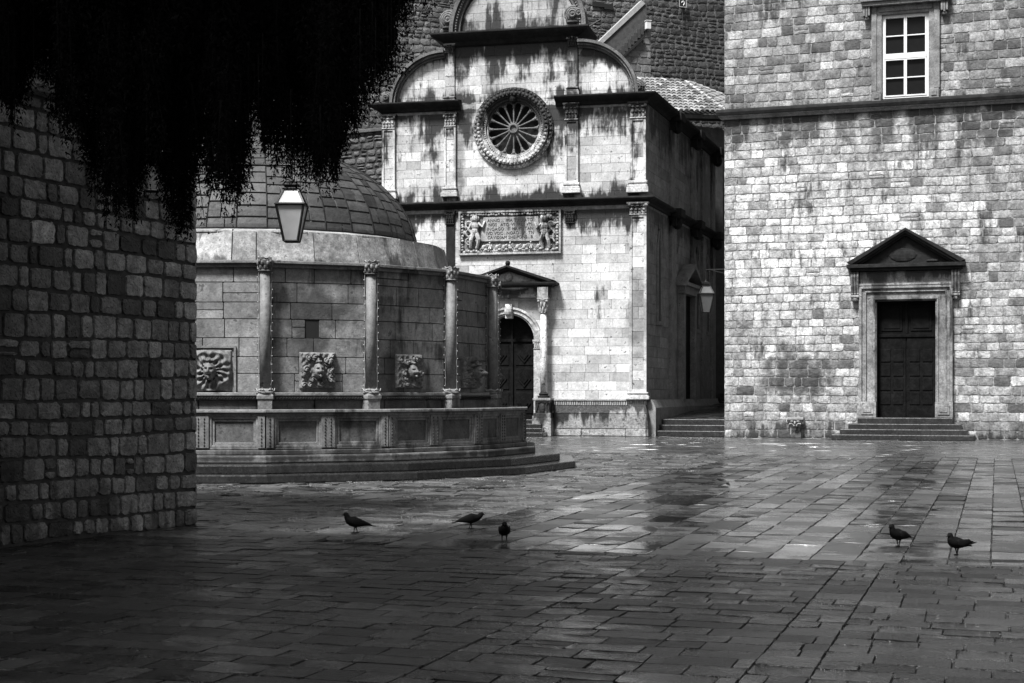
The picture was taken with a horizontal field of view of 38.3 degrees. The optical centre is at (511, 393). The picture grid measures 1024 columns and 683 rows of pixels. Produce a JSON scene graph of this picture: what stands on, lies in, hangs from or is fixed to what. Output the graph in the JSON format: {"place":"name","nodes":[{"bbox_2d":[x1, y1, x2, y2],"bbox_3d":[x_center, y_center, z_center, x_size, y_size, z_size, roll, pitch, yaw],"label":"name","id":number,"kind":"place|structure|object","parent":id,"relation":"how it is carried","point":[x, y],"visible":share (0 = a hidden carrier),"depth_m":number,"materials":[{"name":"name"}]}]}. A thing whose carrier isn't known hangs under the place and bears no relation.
{"place":"outdoors","nodes":[
{"label":"outdoors","id":0,"kind":"place"},
{"bbox_2d":[110,452,742,543],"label":"pavement","id":1,"kind":"structure","parent":0,"point":[392,511],"depth_m":22.07,"materials":[{"name":"grey stone"}]},
{"bbox_2d":[341,512,375,532],"bbox_3d":[-1.751,1.476,16.845,0.395,0.240,0.137,0,0,-5],"label":"pigeon","id":2,"kind":"object","parent":1,"relation":"on","point":[354,522],"visible":1,"depth_m":16.80,"materials":[{"name":"black"}]},
{"bbox_2d":[195,140,574,483],"bbox_3d":[-5.661,-2.009,33.190,14.274,7.219,14.274,0,0,18],"label":"fountain","id":3,"kind":"object","parent":1,"relation":"on","point":[318,414],"visible":0.7,"depth_m":28.67,"materials":[{"name":"stone"}]},
{"bbox_2d":[255,256,274,390],"bbox_3d":[-4.663,-1.318,27.840,0.388,2.558,0.198,0,0,-11],"label":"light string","id":4,"kind":"object","parent":3,"relation":"on","point":[258,334],"visible":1,"depth_m":27.89,"materials":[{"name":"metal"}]},
{"bbox_2d":[361,259,380,390],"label":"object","id":5,"kind":"object","parent":3,"relation":"attached to","point":[377,334],"visible":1,"depth_m":28.67,"materials":[{"name":"stone"}]},
{"bbox_2d":[442,266,459,391],"bbox_3d":[-1.237,-1.318,30.070,0.388,2.558,0.198,0,0,-10],"label":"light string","id":6,"kind":"object","parent":3,"relation":"on","point":[456,337],"visible":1,"depth_m":30.15,"materials":[{"name":"metal"}]},
{"bbox_2d":[484,274,500,391],"bbox_3d":[-0.416,-1.318,31.985,0.388,2.558,0.197,0,0,-10],"label":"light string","id":7,"kind":"object","parent":3,"relation":"on","point":[497,338],"visible":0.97,"depth_m":32.07,"materials":[{"name":"metal"}]},
{"bbox_2d":[499,281,502,390],"bbox_3d":[-0.391,-1.318,34.069,0.388,2.558,0.196,0,0,-11],"label":"light string","id":8,"kind":"object","parent":3,"relation":"on","point":[499,342],"visible":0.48,"depth_m":34.16,"materials":[{"name":"metal"}]},
{"bbox_2d":[0,535,1023,682],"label":"pavement","id":9,"kind":"structure","parent":0,"point":[114,609],"depth_m":10.59,"materials":[{"name":"grey stone"}]},
{"bbox_2d":[241,436,1023,682],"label":"ground","id":10,"kind":"structure","parent":0,"point":[953,664],"depth_m":12.74,"materials":[{"name":"grey stone"}]},
{"bbox_2d":[0,57,196,547],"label":"stone building","id":11,"kind":"structure","parent":10,"relation":"on","point":[98,375],"depth_m":16.34,"materials":[{"name":"stone"}]},
{"bbox_2d":[99,161,161,192],"bbox_3d":[-4.194,-2.553,16.318,0.971,0.679,0.433,0,0,26],"label":"wall lantern","id":12,"kind":"object","parent":11,"relation":"attached to","point":[153,186],"depth_m":16.12,"materials":[{"name":"black metal"}]},
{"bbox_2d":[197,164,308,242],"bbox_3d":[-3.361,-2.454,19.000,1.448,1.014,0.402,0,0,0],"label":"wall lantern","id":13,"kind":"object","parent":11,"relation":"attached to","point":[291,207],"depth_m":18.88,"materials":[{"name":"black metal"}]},
{"bbox_2d":[0,0,436,249],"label":"cypress tree","id":14,"kind":"object","parent":10,"relation":"on","point":[159,84],"visible":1,"depth_m":9.93,"materials":[{"name":"plant"}]},
{"bbox_2d":[202,127,381,184],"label":"terrace wall","id":15,"kind":"structure","parent":10,"relation":"on","point":[364,155],"depth_m":62.36,"materials":[{"name":"grey stone"}]},
{"bbox_2d":[350,102,381,128],"bbox_3d":[-7.485,-11.761,63.091,6.772,1.150,0.064,0,0,25],"label":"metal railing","id":16,"kind":"object","parent":15,"relation":"on","point":[369,123],"visible":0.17,"depth_m":62.41,"materials":[{"name":"black metal"}]},
{"bbox_2d":[249,0,724,137],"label":"city wall","id":17,"kind":"structure","parent":10,"relation":"on","point":[693,49],"depth_m":82.36,"materials":[{"name":"grey stone"}]},
{"bbox_2d":[589,0,650,77],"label":"rampart staircase","id":18,"kind":"structure","parent":17,"relation":"attached to","point":[627,36],"depth_m":77.67,"materials":[{"name":"stone"}]},
{"bbox_2d":[644,20,651,29],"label":"utility box","id":19,"kind":"object","parent":18,"relation":"attached to","point":[647,24],"visible":1,"depth_m":77.29,"materials":[{"name":"white paint"}]},
{"bbox_2d":[679,0,686,28],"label":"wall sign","id":20,"kind":"object","parent":17,"relation":"attached to","point":[682,3],"visible":1,"depth_m":82.45,"materials":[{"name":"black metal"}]},
{"bbox_2d":[369,0,724,436],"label":"church","id":21,"kind":"structure","parent":10,"relation":"on","point":[552,163],"depth_m":56.00,"materials":[{"name":"white stone"}]},
{"bbox_2d":[473,87,552,168],"bbox_3d":[0.073,-10.082,56.203,3.101,3.101,0.755,0,0,13],"label":"rose window","id":22,"kind":"structure","parent":21,"relation":"in","point":[513,137],"depth_m":56.14,"materials":[{"name":"stone"}]},
{"bbox_2d":[499,316,533,418],"bbox_3d":[0.017,-1.006,56.542,1.931,3.985,0.200,0,0,13],"label":"door","id":23,"kind":"structure","parent":21,"relation":"in","point":[516,338],"depth_m":56.47,"materials":[{"name":"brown wood"}]},
{"bbox_2d":[656,229,663,325],"bbox_3d":[5.712,-4.500,56.982,0.140,3.740,0.840,0,0,18],"label":"lancet window","id":24,"kind":"structure","parent":21,"relation":"in","point":[659,322],"depth_m":57.03,"materials":[{"name":"black glass"}]},
{"bbox_2d":[686,296,689,398],"bbox_3d":[7.224,-1.499,61.663,0.050,5.198,1.978,0,0,18],"label":"side door","id":25,"kind":"structure","parent":21,"relation":"in","point":[687,297],"depth_m":62.09,"materials":[{"name":"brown wood"}]},
{"bbox_2d":[676,264,702,402],"bbox_3d":[7.438,-2.155,61.592,0.793,6.511,3.308,0,0,13],"label":"side doorway","id":26,"kind":"structure","parent":21,"relation":"in","point":[689,272],"depth_m":60.62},
{"bbox_2d":[696,247,700,332],"bbox_3d":[8.090,-4.500,64.215,0.140,3.740,0.840,0,0,18],"label":"lancet window","id":27,"kind":"structure","parent":21,"relation":"in","point":[697,251],"depth_m":64.27,"materials":[{"name":"black glass"}]},
{"bbox_2d":[706,252,710,334],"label":"lancet window","id":28,"kind":"structure","parent":21,"relation":"in","point":[707,258],"depth_m":66.49,"materials":[{"name":"black glass"}]},
{"bbox_2d":[637,77,724,397],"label":"tiled roof house","id":29,"kind":"structure","parent":10,"relation":"on","point":[692,101],"depth_m":69.52,"materials":[{"name":"tile"}]},
{"bbox_2d":[656,419,724,436],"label":"alley steps","id":30,"kind":"structure","parent":10,"relation":"on","point":[694,427],"depth_m":55.05,"materials":[{"name":"stone"}]},
{"bbox_2d":[716,0,1023,440],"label":"monastery","id":31,"kind":"structure","parent":10,"relation":"on","point":[874,221],"depth_m":52.28,"materials":[{"name":"stone"}]},
{"bbox_2d":[697,269,724,312],"bbox_3d":[8.160,-4.029,57.952,1.767,1.712,0.692,0,0,5],"label":"wall lantern","id":32,"kind":"object","parent":31,"relation":"attached to","point":[705,294],"depth_m":57.81,"materials":[{"name":"black metal"}]},
{"bbox_2d":[786,417,804,437],"bbox_3d":[10.182,1.230,52.971,0.680,0.740,0.397,0,0,18],"label":"carved water spout","id":33,"kind":"object","parent":31,"relation":"attached to","point":[795,423],"visible":1,"depth_m":52.95,"materials":[{"name":"stone"}]},
{"bbox_2d":[882,12,928,99],"bbox_3d":[13.889,-11.902,52.041,1.593,2.961,0.170,0,0,18],"label":"window frame","id":34,"kind":"structure","parent":31,"relation":"in","point":[905,37],"depth_m":52.02,"materials":[{"name":"white paint"}]},
{"bbox_2d":[877,301,934,416],"bbox_3d":[14.005,-1.223,52.334,2.051,4.136,0.180,0,0,18],"label":"door","id":35,"kind":"structure","parent":31,"relation":"in","point":[905,329],"depth_m":52.30,"materials":[{"name":"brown wood"}]},
{"bbox_2d":[665,401,724,418],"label":"alley path","id":36,"kind":"structure","parent":0,"point":[715,411],"depth_m":59.26,"materials":[{"name":"stone"}]},
{"bbox_2d":[718,386,724,400],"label":"alley steps","id":37,"kind":"structure","parent":36,"relation":"on","point":[722,397],"depth_m":69.21,"materials":[{"name":"stone"}]},
{"bbox_2d":[385,455,1023,568],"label":"pavement","id":38,"kind":"structure","parent":0,"point":[832,508],"depth_m":19.38,"materials":[{"name":"stone"}]},
{"bbox_2d":[451,512,484,528],"bbox_3d":[-0.511,1.498,17.371,0.406,0.195,0.132,0,0,-12],"label":"pigeon","id":39,"kind":"object","parent":38,"relation":"on","point":[471,518],"visible":1,"depth_m":17.34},
{"bbox_2d":[498,522,510,541],"bbox_3d":[-0.084,1.484,15.911,0.132,0.223,0.364,0,0,-2],"label":"pigeon","id":40,"kind":"object","parent":38,"relation":"on","point":[504,529],"visible":1,"depth_m":15.79,"materials":[{"name":"black"}]},
{"bbox_2d":[888,524,912,546],"bbox_3d":[4.058,1.476,15.380,0.395,0.240,0.137,0,0,-35],"label":"pigeon","id":41,"kind":"object","parent":38,"relation":"on","point":[896,534],"visible":1,"depth_m":15.30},
{"bbox_2d":[946,533,976,555],"bbox_3d":[4.430,1.484,14.564,0.364,0.223,0.145,0,0,-25],"label":"pigeon","id":42,"kind":"object","parent":38,"relation":"on","point":[956,543],"visible":1,"depth_m":14.50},
{"bbox_2d":[526,436,1023,458],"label":"pavement","id":43,"kind":"structure","parent":0,"point":[986,448],"depth_m":44.50,"materials":[{"name":"grey stone"}]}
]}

